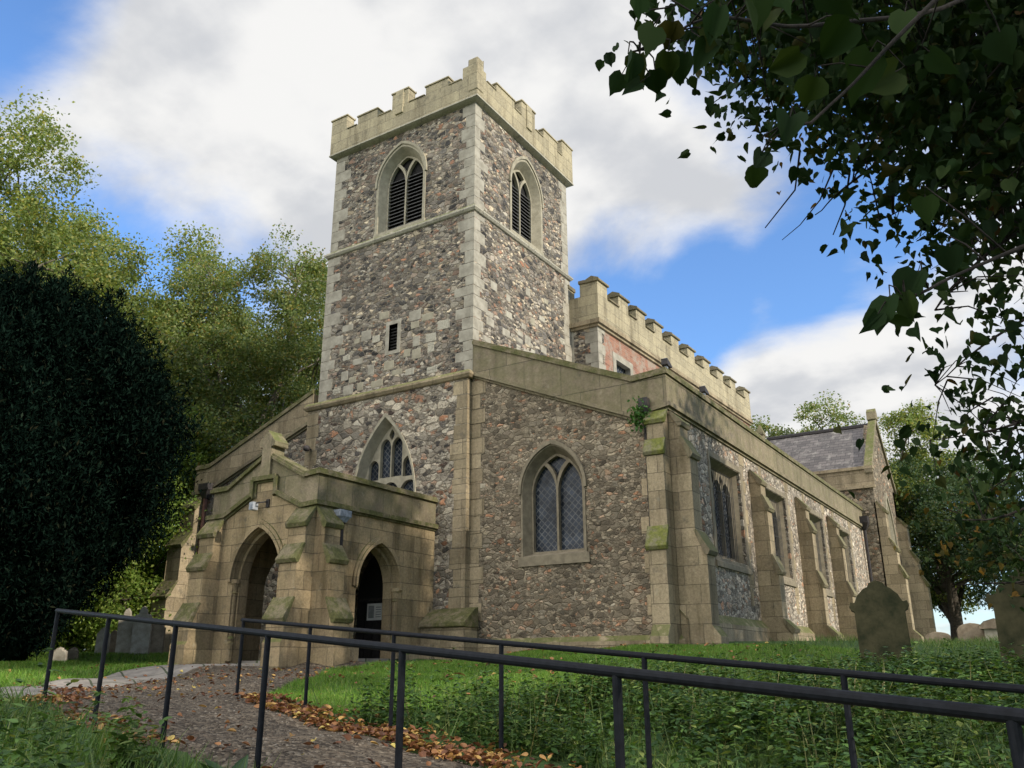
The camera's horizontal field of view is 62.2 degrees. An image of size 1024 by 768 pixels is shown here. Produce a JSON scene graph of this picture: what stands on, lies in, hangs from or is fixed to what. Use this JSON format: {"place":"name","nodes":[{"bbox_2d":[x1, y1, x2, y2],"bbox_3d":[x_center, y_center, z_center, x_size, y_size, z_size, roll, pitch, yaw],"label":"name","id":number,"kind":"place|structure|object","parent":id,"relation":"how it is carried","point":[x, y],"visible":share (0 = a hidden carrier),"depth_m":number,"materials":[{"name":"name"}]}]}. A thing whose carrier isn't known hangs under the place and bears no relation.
{"place":"outdoors","nodes":[
{"label":"outdoors","id":0,"kind":"place"},
{"bbox_2d":[0,664,258,701],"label":"paved path","id":1,"kind":"structure","parent":0,"point":[159,672],"depth_m":16.57,"materials":[{"name":"grey stone"}]},
{"bbox_2d":[91,687,171,767],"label":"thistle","id":2,"kind":"object","parent":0,"point":[123,740],"visible":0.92,"depth_m":6.09,"materials":[{"name":"green plant"}]},
{"bbox_2d":[200,755,247,767],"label":"dock plant","id":3,"kind":"object","parent":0,"point":[214,764],"visible":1,"depth_m":5.71,"materials":[{"name":"green plant"}]},
{"bbox_2d":[0,651,465,686],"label":"churchyard grass","id":4,"kind":"structure","parent":0,"point":[80,665],"depth_m":18.98,"materials":[{"name":"green plant"}]},
{"bbox_2d":[50,659,481,767],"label":"gravel path","id":5,"kind":"structure","parent":0,"point":[381,749],"depth_m":8.10,"materials":[{"name":"grey gravel"}]},
{"bbox_2d":[42,608,1023,767],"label":"handrail","id":6,"kind":"object","parent":5,"relation":"on","point":[1012,718],"visible":0.86,"depth_m":3.90,"materials":[{"name":"black metal"}]},
{"bbox_2d":[0,633,1023,767],"bbox_3d":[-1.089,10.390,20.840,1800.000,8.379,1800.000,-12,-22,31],"label":"ground","id":7,"kind":"structure","parent":0,"point":[536,756],"depth_m":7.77,"materials":[{"name":"green plant"}]},
{"bbox_2d":[0,685,91,767],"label":"verge weeds","id":8,"kind":"object","parent":7,"relation":"on","point":[25,742],"visible":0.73,"depth_m":5.56,"materials":[{"name":"green plant"}]},
{"bbox_2d":[0,648,108,767],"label":"nettle clump","id":9,"kind":"object","parent":7,"relation":"on","point":[64,762],"visible":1,"depth_m":4.75,"materials":[{"name":"green plant"}]},
{"bbox_2d":[53,647,67,662],"bbox_3d":[-12.192,7.373,22.866,0.379,0.562,0.132,3,-4,-9],"label":"gravestone","id":10,"kind":"object","parent":7,"relation":"on","point":[61,653],"visible":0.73,"depth_m":22.82,"materials":[{"name":"beige stone"}]},
{"bbox_2d":[0,85,134,315],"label":"deciduous tree","id":11,"kind":"object","parent":7,"relation":"on","point":[28,208],"visible":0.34,"depth_m":29.70,"materials":[{"name":"green plant"}]},
{"bbox_2d":[67,647,78,660],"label":"gravestone","id":12,"kind":"object","parent":7,"relation":"on","point":[73,652],"visible":0.69,"depth_m":23.38,"materials":[{"name":"grey stone"}]},
{"bbox_2d":[0,198,160,343],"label":"deciduous tree","id":13,"kind":"object","parent":7,"relation":"on","point":[89,219],"visible":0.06,"depth_m":39.31,"materials":[{"name":"green plant"}]},
{"bbox_2d":[32,510,155,652],"bbox_3d":[-15.605,6.264,30.276,6.386,9.102,6.254,-12,-22,31],"label":"tree","id":14,"kind":"object","parent":7,"relation":"on","point":[68,641],"visible":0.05,"depth_m":29.29,"materials":[{"name":"green plant"}]},
{"bbox_2d":[94,627,110,652],"bbox_3d":[-11.920,7.547,24.725,0.370,0.918,0.132,4,-13,-9],"label":"gravestone","id":15,"kind":"object","parent":7,"relation":"on","point":[99,641],"visible":0.59,"depth_m":24.68,"materials":[{"name":"grey stone"}]},
{"bbox_2d":[0,258,210,663],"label":"yew tree","id":16,"kind":"object","parent":7,"relation":"on","point":[90,425],"visible":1,"depth_m":21.61,"materials":[{"name":"green plant"}]},
{"bbox_2d":[109,630,116,652],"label":"gravestone","id":17,"kind":"object","parent":7,"relation":"on","point":[112,645],"visible":0.43,"depth_m":25.68,"materials":[{"name":"grey stone"}]},
{"bbox_2d":[115,608,132,653],"bbox_3d":[-11.569,7.487,25.432,0.479,1.508,0.132,3,-11,-9],"label":"gravestone","id":18,"kind":"object","parent":7,"relation":"on","point":[124,636],"visible":0.5,"depth_m":25.36,"materials":[{"name":"grey stone"}]},
{"bbox_2d":[64,476,212,651],"bbox_3d":[-12.961,5.982,29.362,6.074,7.969,6.333,-12,-22,31],"label":"tree","id":19,"kind":"object","parent":7,"relation":"on","point":[135,590],"visible":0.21,"depth_m":28.20,"materials":[{"name":"green plant"}]},
{"bbox_2d":[0,681,280,767],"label":"verge grass","id":20,"kind":"structure","parent":7,"relation":"on","point":[99,751],"depth_m":6.52,"materials":[{"name":"green plant"}]},
{"bbox_2d":[129,606,152,655],"bbox_3d":[-10.974,7.375,25.171,0.543,1.540,0.132,3,-12,-9],"label":"gravestone","id":21,"kind":"object","parent":7,"relation":"on","point":[141,638],"visible":0.72,"depth_m":25.10,"materials":[{"name":"grey stone"}]},
{"bbox_2d":[150,624,165,653],"bbox_3d":[-10.667,7.674,25.516,0.432,1.179,0.132,4,-7,-8],"label":"gravestone","id":22,"kind":"object","parent":7,"relation":"on","point":[157,638],"visible":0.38,"depth_m":25.46,"materials":[{"name":"grey stone"}]},
{"bbox_2d":[78,220,274,553],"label":"deciduous tree","id":23,"kind":"object","parent":7,"relation":"on","point":[157,302],"visible":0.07,"depth_m":40.83,"materials":[{"name":"green plant"}]},
{"bbox_2d":[140,402,224,574],"bbox_3d":[-12.881,6.590,34.797,7.035,10.984,7.234,-12,-22,31],"label":"tree","id":24,"kind":"object","parent":7,"relation":"on","point":[199,455],"visible":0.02,"depth_m":34.30,"materials":[{"name":"green plant"}]},
{"bbox_2d":[143,283,271,475],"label":"deciduous tree","id":25,"kind":"object","parent":7,"relation":"on","point":[243,312],"visible":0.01,"depth_m":51.92,"materials":[{"name":"green plant"}]},
{"bbox_2d":[142,223,327,505],"bbox_3d":[-12.310,2.859,39.314,12.139,19.629,12.179,9,-21,-26],"label":"deciduous tree","id":26,"kind":"object","parent":7,"relation":"on","point":[286,351],"visible":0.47,"depth_m":38.10,"materials":[{"name":"green plant"}]},
{"bbox_2d":[243,256,326,431],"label":"deciduous tree","id":27,"kind":"object","parent":7,"relation":"on","point":[258,322],"visible":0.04,"depth_m":47.65,"materials":[{"name":"green plant"}]},
{"bbox_2d":[0,642,801,767],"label":"fallen leaves","id":28,"kind":"object","parent":7,"relation":"on","point":[451,752],"visible":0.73,"depth_m":8.47,"materials":[{"name":"brown plant"}]},
{"bbox_2d":[150,57,935,668],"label":"parish church","id":29,"kind":"structure","parent":7,"relation":"on","point":[480,459],"depth_m":24.35,"materials":[{"name":"stone"}]},
{"bbox_2d":[249,499,269,510],"bbox_3d":[-6.147,2.930,20.652,0.485,0.270,0.207,-4,-19,12],"label":"wall lamp","id":30,"kind":"object","parent":29,"relation":"attached to","point":[253,506],"visible":1,"depth_m":20.63,"materials":[{"name":"white metal"}]},
{"bbox_2d":[303,445,311,451],"bbox_3d":[-6.438,2.039,26.771,0.200,0.195,0.310,-12,-22,31],"label":"round lamp","id":31,"kind":"object","parent":29,"relation":"attached to","point":[306,448],"visible":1,"depth_m":26.67,"materials":[{"name":"metal"}]},
{"bbox_2d":[356,556,382,658],"bbox_3d":[-3.644,6.246,24.012,1.900,3.350,0.170,-12,-22,31],"label":"door","id":32,"kind":"structure","parent":29,"relation":"in","point":[371,584],"depth_m":24.25,"materials":[{"name":"black wood"}]},
{"bbox_2d":[367,603,381,620],"bbox_3d":[-3.877,6.432,23.984,0.570,0.460,0.007,-12,-22,31],"label":"notice","id":33,"kind":"object","parent":29,"relation":"attached to","point":[374,611],"visible":0.95,"depth_m":23.99,"materials":[{"name":"paper"}]},
{"bbox_2d":[354,413,415,491],"bbox_3d":[-3.666,2.725,25.136,2.660,3.782,0.540,-12,-22,31],"label":"west window","id":34,"kind":"structure","parent":29,"relation":"in","point":[385,458],"depth_m":25.58,"materials":[{"name":"stone"}]},
{"bbox_2d":[385,318,400,355],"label":"slit window","id":35,"kind":"structure","parent":29,"relation":"in","point":[396,338],"depth_m":26.59,"materials":[{"name":"stone"}]},
{"bbox_2d":[373,141,426,237],"bbox_3d":[-3.596,-6.502,28.376,2.200,3.497,0.490,-12,-22,31],"label":"belfry window","id":36,"kind":"structure","parent":29,"relation":"in","point":[400,184],"depth_m":28.59,"materials":[{"name":"stone"}]},
{"bbox_2d":[509,156,543,255],"bbox_3d":[0.335,-6.224,29.260,0.490,3.497,2.200,-12,-22,31],"label":"belfry window","id":37,"kind":"structure","parent":29,"relation":"in","point":[526,203],"depth_m":29.67,"materials":[{"name":"stone"}]},
{"bbox_2d":[518,440,590,566],"bbox_3d":[1.138,3.053,21.979,2.060,3.222,0.490,-12,-22,31],"label":"pointed window","id":38,"kind":"structure","parent":29,"relation":"in","point":[552,484],"depth_m":22.13,"materials":[{"name":"glass"}]},
{"bbox_2d":[612,351,633,374],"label":"clerestory window","id":39,"kind":"structure","parent":29,"relation":"in","point":[620,365],"depth_m":31.23,"materials":[{"name":"stone"}]},
{"bbox_2d":[627,396,650,432],"bbox_3d":[3.108,0.767,20.798,0.652,1.021,0.660,-12,-22,31],"label":"fern","id":40,"kind":"object","parent":29,"relation":"attached to","point":[637,412],"visible":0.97,"depth_m":20.78,"materials":[{"name":"green plant"}]},
{"bbox_2d":[661,358,671,368],"bbox_3d":[3.904,-0.473,21.409,0.168,0.307,0.344,-12,-22,31],"label":"floodlight","id":41,"kind":"object","parent":29,"relation":"on","point":[665,362],"visible":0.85,"depth_m":21.30,"materials":[{"name":"metal"}]},
{"bbox_2d":[699,385,708,395],"bbox_3d":[5.330,0.230,23.530,0.168,0.307,0.344,-12,-22,31],"label":"floodlight","id":42,"kind":"object","parent":29,"relation":"on","point":[703,390],"visible":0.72,"depth_m":23.42,"materials":[{"name":"metal"}]},
{"bbox_2d":[707,449,752,574],"bbox_3d":[5.834,3.613,23.523,0.490,3.080,2.870,-12,-22,31],"label":"aisle window","id":43,"kind":"structure","parent":29,"relation":"in","point":[722,480],"depth_m":23.99,"materials":[{"name":"stone"}]},
{"bbox_2d":[765,484,797,586],"bbox_3d":[8.376,4.866,27.304,0.490,3.080,2.920,-12,-22,31],"label":"aisle window","id":44,"kind":"structure","parent":29,"relation":"in","point":[776,501],"depth_m":28.14,"materials":[{"name":"stone"}]},
{"bbox_2d":[809,509,833,596],"bbox_3d":[11.133,6.224,31.406,0.490,3.080,2.870,-12,-22,31],"label":"aisle window","id":45,"kind":"structure","parent":29,"relation":"in","point":[816,521],"depth_m":32.30,"materials":[{"name":"stone"}]},
{"bbox_2d":[839,526,857,599],"bbox_3d":[13.662,7.432,35.054,0.360,3.080,3.070,-12,-22,31],"label":"aisle window","id":46,"kind":"structure","parent":29,"relation":"in","point":[844,536],"depth_m":36.11,"materials":[{"name":"stone"}]},
{"bbox_2d":[884,493,897,545],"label":"gable window","id":47,"kind":"structure","parent":29,"relation":"in","point":[886,502],"depth_m":42.28,"materials":[{"name":"stone"}]},
{"bbox_2d":[268,643,859,713],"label":"lawn grass","id":48,"kind":"structure","parent":7,"relation":"on","point":[421,678],"depth_m":14.02,"materials":[{"name":"green plant"}]},
{"bbox_2d":[235,618,1023,767],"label":"handrail","id":49,"kind":"object","parent":7,"relation":"on","point":[843,674],"visible":0.85,"depth_m":6.67,"materials":[{"name":"black metal"}]},
{"bbox_2d":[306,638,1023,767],"bbox_3d":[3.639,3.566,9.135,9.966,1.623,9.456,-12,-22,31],"label":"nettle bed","id":50,"kind":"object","parent":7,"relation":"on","point":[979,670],"visible":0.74,"depth_m":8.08,"materials":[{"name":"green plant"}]},
{"bbox_2d":[750,389,865,438],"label":"deciduous tree","id":51,"kind":"object","parent":7,"relation":"on","point":[810,408],"visible":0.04,"depth_m":57.94,"materials":[{"name":"green plant"}]},
{"bbox_2d":[595,0,1023,611],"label":"lime tree","id":52,"kind":"object","parent":7,"relation":"on","point":[909,74],"visible":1,"depth_m":4.27,"materials":[{"name":"green plant"}]},
{"bbox_2d":[712,638,995,676],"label":"weeds","id":53,"kind":"object","parent":7,"relation":"on","point":[822,657],"visible":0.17,"depth_m":14.58,"materials":[{"name":"green plant"}]},
{"bbox_2d":[849,580,912,665],"bbox_3d":[5.620,3.689,12.908,0.858,1.405,0.152,-8,-23,21],"label":"gravestone","id":54,"kind":"object","parent":7,"relation":"on","point":[878,609],"visible":0.86,"depth_m":12.86,"materials":[{"name":"grey stone"}]},
{"bbox_2d":[830,396,992,619],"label":"deciduous tree","id":55,"kind":"object","parent":7,"relation":"on","point":[913,417],"visible":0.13,"depth_m":51.81,"materials":[{"name":"green plant"}]},
{"bbox_2d":[925,632,951,643],"bbox_3d":[11.700,7.047,23.303,0.659,0.488,0.152,-9,-20,23],"label":"gravestone","id":56,"kind":"object","parent":7,"relation":"on","point":[936,635],"visible":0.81,"depth_m":23.28,"materials":[{"name":"beige stone"}]},
{"bbox_2d":[889,444,1022,641],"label":"deciduous tree","id":57,"kind":"object","parent":7,"relation":"on","point":[950,609],"visible":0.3,"depth_m":48.90,"materials":[{"name":"green plant"}]},
{"bbox_2d":[956,623,984,641],"bbox_3d":[12.456,6.818,22.981,0.723,0.695,0.152,-9,-21,23],"label":"gravestone","id":58,"kind":"object","parent":7,"relation":"on","point":[968,630],"visible":0.54,"depth_m":22.97,"materials":[{"name":"beige stone"}]},
{"bbox_2d":[934,465,1023,597],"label":"deciduous tree","id":59,"kind":"object","parent":7,"relation":"on","point":[995,548],"visible":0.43,"depth_m":43.35,"materials":[{"name":"green plant"}]},
{"bbox_2d":[979,618,997,640],"bbox_3d":[12.987,6.638,22.719,0.750,0.675,1.215,-12,-22,31],"label":"chest tomb","id":60,"kind":"object","parent":7,"relation":"on","point":[989,626],"visible":0.49,"depth_m":22.37,"materials":[{"name":"beige stone"}]},
{"bbox_2d":[985,568,1023,671],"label":"gravestone","id":61,"kind":"object","parent":7,"relation":"on","point":[1009,619],"visible":0.62,"depth_m":10.04,"materials":[{"name":"grey stone"}]},
{"bbox_2d":[0,0,1023,635],"label":"sky","id":62,"kind":"structure","parent":0,"point":[219,114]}
]}

